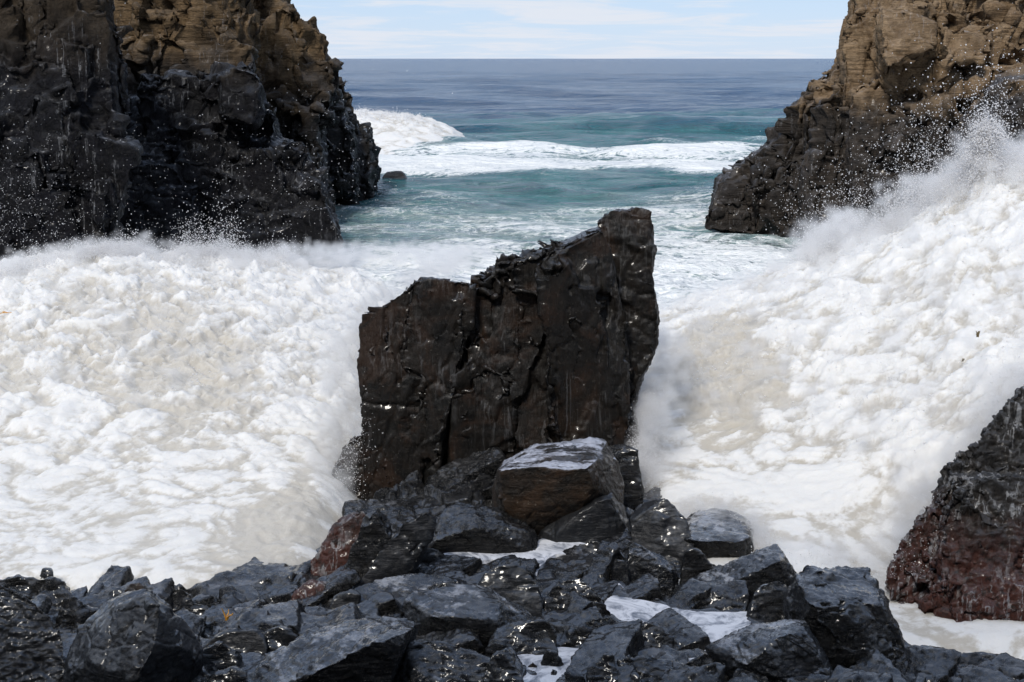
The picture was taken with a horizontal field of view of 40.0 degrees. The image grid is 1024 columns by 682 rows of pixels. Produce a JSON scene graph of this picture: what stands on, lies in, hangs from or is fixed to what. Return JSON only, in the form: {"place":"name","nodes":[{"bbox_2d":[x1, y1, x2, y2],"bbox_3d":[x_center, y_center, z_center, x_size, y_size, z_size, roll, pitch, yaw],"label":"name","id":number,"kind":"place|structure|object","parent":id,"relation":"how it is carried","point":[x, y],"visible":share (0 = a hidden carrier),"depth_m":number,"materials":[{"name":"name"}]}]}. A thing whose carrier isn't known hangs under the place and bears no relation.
{"place":"outdoors","nodes":[
{"label":"outdoors","id":0,"kind":"place"},
{"bbox_2d":[0,0,143,260],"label":"cliff","id":1,"kind":"structure","parent":0,"point":[64,92],"depth_m":31.38,"materials":[{"name":"black stone"}]},
{"bbox_2d":[119,61,343,257],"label":"cliff","id":2,"kind":"structure","parent":0,"point":[173,105],"depth_m":39.70,"materials":[{"name":"black stone"}]},
{"bbox_2d":[113,0,381,205],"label":"headland","id":3,"kind":"structure","parent":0,"point":[274,40],"depth_m":52.26,"materials":[{"name":"brown stone"}]},
{"bbox_2d":[30,447,1023,681],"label":"rocky shore","id":4,"kind":"structure","parent":0,"point":[411,496],"depth_m":14.85,"materials":[{"name":"stone"}]},
{"bbox_2d":[0,585,64,681],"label":"rock","id":5,"kind":"object","parent":4,"relation":"on","point":[31,647],"visible":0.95,"depth_m":12.75,"materials":[{"name":"stone"}]},
{"bbox_2d":[0,574,77,610],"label":"rock","id":6,"kind":"object","parent":4,"relation":"on","point":[57,591],"visible":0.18,"depth_m":15.02,"materials":[{"name":"stone"}]},
{"bbox_2d":[40,567,53,578],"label":"stone","id":7,"kind":"object","parent":4,"relation":"on","point":[46,572],"visible":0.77,"depth_m":15.76,"materials":[{"name":"stone"}]},
{"bbox_2d":[53,598,98,632],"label":"rock","id":8,"kind":"object","parent":4,"relation":"on","point":[72,616],"visible":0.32,"depth_m":14.16,"materials":[{"name":"stone"}]},
{"bbox_2d":[99,586,124,596],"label":"rock","id":9,"kind":"object","parent":4,"relation":"on","point":[112,591],"visible":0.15,"depth_m":14.94,"materials":[{"name":"stone"}]},
{"bbox_2d":[63,589,203,681],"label":"rock","id":10,"kind":"object","parent":4,"relation":"on","point":[143,635],"visible":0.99,"depth_m":12.20,"materials":[{"name":"stone"}]},
{"bbox_2d":[124,583,146,592],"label":"rock","id":11,"kind":"object","parent":4,"relation":"on","point":[134,586],"visible":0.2,"depth_m":14.87,"materials":[{"name":"grey stone"}]},
{"bbox_2d":[172,590,192,611],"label":"rock","id":12,"kind":"object","parent":4,"relation":"on","point":[182,598],"visible":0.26,"depth_m":14.88,"materials":[{"name":"stone"}]},
{"bbox_2d":[189,603,207,614],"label":"rock","id":13,"kind":"object","parent":4,"relation":"on","point":[198,609],"visible":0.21,"depth_m":14.83,"materials":[{"name":"stone"}]},
{"bbox_2d":[203,640,241,670],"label":"rock","id":14,"kind":"object","parent":4,"relation":"on","point":[219,655],"visible":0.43,"depth_m":13.01,"materials":[{"name":"stone"}]},
{"bbox_2d":[205,666,246,681],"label":"rock","id":15,"kind":"object","parent":4,"relation":"on","point":[233,674],"visible":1,"depth_m":12.33,"materials":[{"name":"stone"}]},
{"bbox_2d":[221,608,232,620],"bbox_3d":[-2.860,2.735,14.096,0.122,0.160,0.065,-4,12,-19],"label":"seaweed","id":16,"kind":"object","parent":4,"relation":"on","point":[226,618],"visible":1,"depth_m":14.11,"materials":[{"name":"orange plant"}]},
{"bbox_2d":[203,625,267,653],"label":"rock","id":17,"kind":"object","parent":4,"relation":"on","point":[238,638],"visible":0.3,"depth_m":13.52,"materials":[{"name":"stone"}]},
{"bbox_2d":[263,625,297,651],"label":"rock","id":18,"kind":"object","parent":4,"relation":"on","point":[276,637],"visible":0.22,"depth_m":13.61,"materials":[{"name":"stone"}]},
{"bbox_2d":[291,579,328,600],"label":"rock","id":19,"kind":"object","parent":4,"relation":"on","point":[310,587],"visible":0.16,"depth_m":15.36,"materials":[{"name":"stone"}]},
{"bbox_2d":[246,616,420,681],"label":"rock","id":20,"kind":"object","parent":4,"relation":"on","point":[364,650],"visible":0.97,"depth_m":12.15,"materials":[{"name":"stone"}]},
{"bbox_2d":[310,511,364,575],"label":"rock","id":21,"kind":"object","parent":4,"relation":"on","point":[331,555],"visible":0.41,"depth_m":16.05,"materials":[{"name":"brown stone"}]},
{"bbox_2d":[329,589,360,608],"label":"rock","id":22,"kind":"object","parent":4,"relation":"on","point":[345,597],"visible":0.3,"depth_m":14.95,"materials":[{"name":"stone"}]},
{"bbox_2d":[343,508,392,578],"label":"rock","id":23,"kind":"object","parent":4,"relation":"on","point":[374,536],"visible":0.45,"depth_m":15.79,"materials":[{"name":"stone"}]},
{"bbox_2d":[357,603,388,615],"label":"rock","id":24,"kind":"object","parent":4,"relation":"on","point":[386,614],"visible":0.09,"depth_m":14.54,"materials":[{"name":"stone"}]},
{"bbox_2d":[373,487,392,498],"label":"rock","id":25,"kind":"object","parent":4,"relation":"on","point":[382,493],"visible":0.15,"depth_m":18.67,"materials":[{"name":"stone"}]},
{"bbox_2d":[353,512,436,588],"bbox_3d":[-1.328,2.558,15.865,0.964,1.318,0.624,0,11,0],"label":"rock","id":26,"kind":"object","parent":4,"relation":"on","point":[402,551],"visible":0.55,"depth_m":15.69,"materials":[{"name":"stone"}]},
{"bbox_2d":[354,573,466,602],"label":"rock","id":27,"kind":"object","parent":4,"relation":"on","point":[394,585],"visible":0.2,"depth_m":15.17,"materials":[{"name":"stone"}]},
{"bbox_2d":[421,547,445,563],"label":"rock","id":28,"kind":"object","parent":4,"relation":"on","point":[431,555],"visible":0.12,"depth_m":16.24,"materials":[{"name":"stone"}]},
{"bbox_2d":[395,640,489,681],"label":"rock","id":29,"kind":"object","parent":4,"relation":"on","point":[436,661],"visible":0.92,"depth_m":12.36,"materials":[{"name":"stone"}]},
{"bbox_2d":[403,583,535,647],"bbox_3d":[-0.385,2.984,14.204,1.415,1.089,1.191,0,11,0],"label":"rock","id":30,"kind":"object","parent":4,"relation":"on","point":[483,612],"visible":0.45,"depth_m":13.81,"materials":[{"name":"stone"}]},
{"bbox_2d":[470,473,491,502],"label":"rock","id":31,"kind":"object","parent":4,"relation":"on","point":[481,480],"visible":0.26,"depth_m":18.64,"materials":[{"name":"stone"}]},
{"bbox_2d":[427,502,537,553],"bbox_3d":[-0.376,2.553,16.924,1.368,1.246,1.049,0,11,0],"label":"rock","id":32,"kind":"object","parent":4,"relation":"on","point":[467,527],"visible":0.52,"depth_m":16.44,"materials":[{"name":"stone"}]},
{"bbox_2d":[444,551,546,565],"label":"foam pool","id":33,"kind":"structure","parent":4,"relation":"on","point":[486,558],"depth_m":16.33,"materials":[{"name":"white liquid"}]},
{"bbox_2d":[483,648,523,681],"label":"rock","id":34,"kind":"object","parent":4,"relation":"on","point":[501,667],"visible":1,"depth_m":12.21,"materials":[{"name":"stone"}]},
{"bbox_2d":[478,564,542,616],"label":"rock","id":35,"kind":"object","parent":4,"relation":"on","point":[516,583],"visible":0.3,"depth_m":14.50,"materials":[{"name":"stone"}]},
{"bbox_2d":[484,618,557,657],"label":"rock","id":36,"kind":"object","parent":4,"relation":"on","point":[532,636],"visible":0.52,"depth_m":13.40,"materials":[{"name":"stone"}]},
{"bbox_2d":[517,647,578,681],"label":"foam pool","id":37,"kind":"structure","parent":4,"relation":"on","point":[565,654],"depth_m":13.04,"materials":[{"name":"white liquid"}]},
{"bbox_2d":[541,649,563,666],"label":"stone","id":38,"kind":"object","parent":37,"relation":"on","point":[552,657],"visible":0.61,"depth_m":13.06,"materials":[{"name":"stone"}]},
{"bbox_2d":[491,437,623,534],"bbox_3d":[0.578,2.066,17.615,1.662,1.739,1.734,0,11,0],"label":"rock","id":39,"kind":"object","parent":4,"relation":"on","point":[537,487],"visible":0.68,"depth_m":16.80,"materials":[{"name":"brown rock"},{"name":"white foam on top"}]},
{"bbox_2d":[533,538,585,575],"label":"foam pool","id":40,"kind":"structure","parent":4,"relation":"on","point":[549,548],"depth_m":16.59,"materials":[{"name":"white liquid"}]},
{"bbox_2d":[565,665,585,681],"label":"rock","id":41,"kind":"object","parent":4,"relation":"on","point":[573,673],"visible":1,"depth_m":12.46,"materials":[{"name":"stone"}]},
{"bbox_2d":[542,578,610,615],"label":"rock","id":42,"kind":"object","parent":4,"relation":"on","point":[559,594],"visible":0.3,"depth_m":14.54,"materials":[{"name":"stone"}]},
{"bbox_2d":[539,492,629,542],"bbox_3d":[0.881,2.400,17.266,1.158,1.261,0.969,0,11,0],"label":"rock","id":43,"kind":"object","parent":4,"relation":"on","point":[601,517],"visible":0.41,"depth_m":16.84,"materials":[{"name":"stone"}]},
{"bbox_2d":[579,541,599,553],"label":"rock","id":44,"kind":"object","parent":4,"relation":"on","point":[592,546],"visible":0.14,"depth_m":16.47,"materials":[{"name":"stone"}]},
{"bbox_2d":[574,617,617,647],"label":"rock","id":45,"kind":"object","parent":4,"relation":"on","point":[584,630],"visible":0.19,"depth_m":13.62,"materials":[{"name":"stone"}]},
{"bbox_2d":[586,652,617,681],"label":"rock","id":46,"kind":"object","parent":4,"relation":"on","point":[602,668],"visible":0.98,"depth_m":12.50,"materials":[{"name":"stone"}]},
{"bbox_2d":[610,559,629,584],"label":"rock","id":47,"kind":"object","parent":4,"relation":"on","point":[620,570],"visible":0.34,"depth_m":15.62,"materials":[{"name":"stone"}]},
{"bbox_2d":[609,444,643,509],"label":"rock","id":48,"kind":"object","parent":4,"relation":"on","point":[626,457],"visible":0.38,"depth_m":18.31,"materials":[{"name":"stone"}]},
{"bbox_2d":[617,654,674,681],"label":"rock","id":49,"kind":"object","parent":4,"relation":"on","point":[649,668],"visible":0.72,"depth_m":12.60,"materials":[{"name":"stone"}]},
{"bbox_2d":[626,543,678,596],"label":"rock","id":50,"kind":"object","parent":4,"relation":"on","point":[641,560],"visible":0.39,"depth_m":15.80,"materials":[{"name":"stone"}]},
{"bbox_2d":[643,487,661,502],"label":"rock","id":51,"kind":"object","parent":4,"relation":"on","point":[651,494],"visible":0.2,"depth_m":18.66,"materials":[{"name":"stone"}]},
{"bbox_2d":[641,622,681,650],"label":"rock","id":52,"kind":"object","parent":4,"relation":"on","point":[656,635],"visible":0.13,"depth_m":13.58,"materials":[{"name":"stone"}]},
{"bbox_2d":[630,498,693,565],"bbox_3d":[1.804,2.521,16.852,0.801,1.328,1.034,0,11,0],"label":"rock","id":53,"kind":"object","parent":4,"relation":"on","point":[660,526],"visible":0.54,"depth_m":16.62,"materials":[{"name":"stone"}]},
{"bbox_2d":[604,583,750,650],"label":"foam pool","id":54,"kind":"structure","parent":4,"relation":"on","point":[714,626],"depth_m":14.60,"materials":[{"name":"white liquid"}]},
{"bbox_2d":[679,548,714,584],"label":"rock","id":55,"kind":"object","parent":4,"relation":"on","point":[695,562],"visible":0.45,"depth_m":15.88,"materials":[{"name":"stone"}]},
{"bbox_2d":[685,653,729,679],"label":"rock","id":56,"kind":"object","parent":4,"relation":"on","point":[703,659],"visible":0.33,"depth_m":12.86,"materials":[{"name":"stone"}]},
{"bbox_2d":[684,508,753,558],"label":"rock","id":57,"kind":"object","parent":4,"relation":"on","point":[716,533],"visible":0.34,"depth_m":16.75,"materials":[{"name":"stone"}]},
{"bbox_2d":[672,544,796,605],"bbox_3d":[2.454,2.879,15.788,1.479,1.244,1.119,0,11,0],"label":"rock","id":58,"kind":"object","parent":4,"relation":"on","point":[756,569],"visible":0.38,"depth_m":15.36,"materials":[{"name":"stone"}]},
{"bbox_2d":[732,668,771,681],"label":"rock","id":59,"kind":"object","parent":4,"relation":"on","point":[738,671],"visible":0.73,"depth_m":12.50,"materials":[{"name":"stone"}]},
{"bbox_2d":[746,581,786,622],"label":"rock","id":60,"kind":"object","parent":4,"relation":"on","point":[766,603],"visible":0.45,"depth_m":14.58,"materials":[{"name":"stone"}]},
{"bbox_2d":[705,619,832,681],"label":"rock","id":61,"kind":"object","parent":4,"relation":"on","point":[783,650],"visible":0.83,"depth_m":12.60,"materials":[{"name":"stone"}]},
{"bbox_2d":[786,673,829,681],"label":"rock","id":62,"kind":"object","parent":4,"relation":"on","point":[815,677],"visible":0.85,"depth_m":12.37,"materials":[{"name":"stone"}]},
{"bbox_2d":[783,565,910,669],"bbox_3d":[3.374,3.195,13.945,1.536,2.040,1.769,0,11,0],"label":"rock","id":63,"kind":"object","parent":4,"relation":"on","point":[844,613],"visible":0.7,"depth_m":13.14,"materials":[{"name":"stone"}]},
{"bbox_2d":[265,59,850,308],"bbox_3d":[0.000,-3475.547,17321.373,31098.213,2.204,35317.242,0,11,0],"label":"sea water","id":64,"kind":"structure","parent":0,"point":[558,149],"depth_m":80.37,"materials":[{"name":"teal liquid"}]},
{"bbox_2d":[0,243,396,590],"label":"breaking wave","id":65,"kind":"object","parent":64,"relation":"on","point":[186,487],"visible":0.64,"depth_m":21.20,"materials":[{"name":"liquid"}]},
{"bbox_2d":[0,36,476,506],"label":"sea spray","id":66,"kind":"object","parent":64,"relation":"in","point":[112,250],"visible":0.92,"depth_m":27.76,"materials":[{"name":"white"}]},
{"bbox_2d":[382,171,406,178],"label":"sea rock","id":67,"kind":"object","parent":64,"relation":"on","point":[397,174],"visible":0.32,"depth_m":68.64,"materials":[{"name":"grey stone"}]},
{"bbox_2d":[354,109,463,154],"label":"breaking wave","id":68,"kind":"object","parent":64,"relation":"on","point":[391,134],"visible":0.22,"depth_m":98.80,"materials":[{"name":"liquid"}]},
{"bbox_2d":[354,106,431,121],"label":"sea spray","id":69,"kind":"object","parent":68,"relation":"on","point":[386,114],"visible":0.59,"depth_m":102.27,"materials":[{"name":"white"}]},
{"bbox_2d":[332,207,659,499],"bbox_3d":[-0.282,0.619,19.915,4.894,5.053,2.629,0,11,0],"label":"sea stack","id":70,"kind":"object","parent":64,"relation":"on","point":[512,354],"visible":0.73,"depth_m":19.07,"materials":[{"name":"black stone"}]},
{"bbox_2d":[637,150,1023,659],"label":"breaking wave","id":71,"kind":"object","parent":64,"relation":"on","point":[799,478],"visible":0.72,"depth_m":20.44,"materials":[{"name":"liquid"}]},
{"bbox_2d":[626,28,1023,607],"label":"sea spray","id":72,"kind":"object","parent":71,"relation":"on","point":[986,134],"visible":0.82,"depth_m":23.75,"materials":[{"name":"white"}]},
{"bbox_2d":[885,386,1023,621],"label":"boulder","id":73,"kind":"object","parent":64,"relation":"on","point":[973,562],"visible":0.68,"depth_m":15.40,"materials":[{"name":"brown stone"}]},
{"bbox_2d":[291,0,848,58],"label":"sky","id":74,"kind":"structure","parent":0,"point":[354,29],"materials":[{"name":"white"}]},
{"bbox_2d":[705,0,1023,241],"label":"headland","id":75,"kind":"structure","parent":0,"point":[880,47],"depth_m":44.27,"materials":[{"name":"brown stone"}]},
{"bbox_2d":[947,65,1023,189],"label":"sea spray","id":76,"kind":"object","parent":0,"point":[1017,99],"depth_m":36.70,"materials":[{"name":"white liquid"}]},
{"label":"rock","id":77,"kind":"object","parent":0,"visible":0},
{"bbox_2d":[957,651,995,667],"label":"rock","id":78,"kind":"object","parent":77,"relation":"on","point":[972,658],"visible":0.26,"depth_m":13.35,"materials":[{"name":"stone"}]}
]}

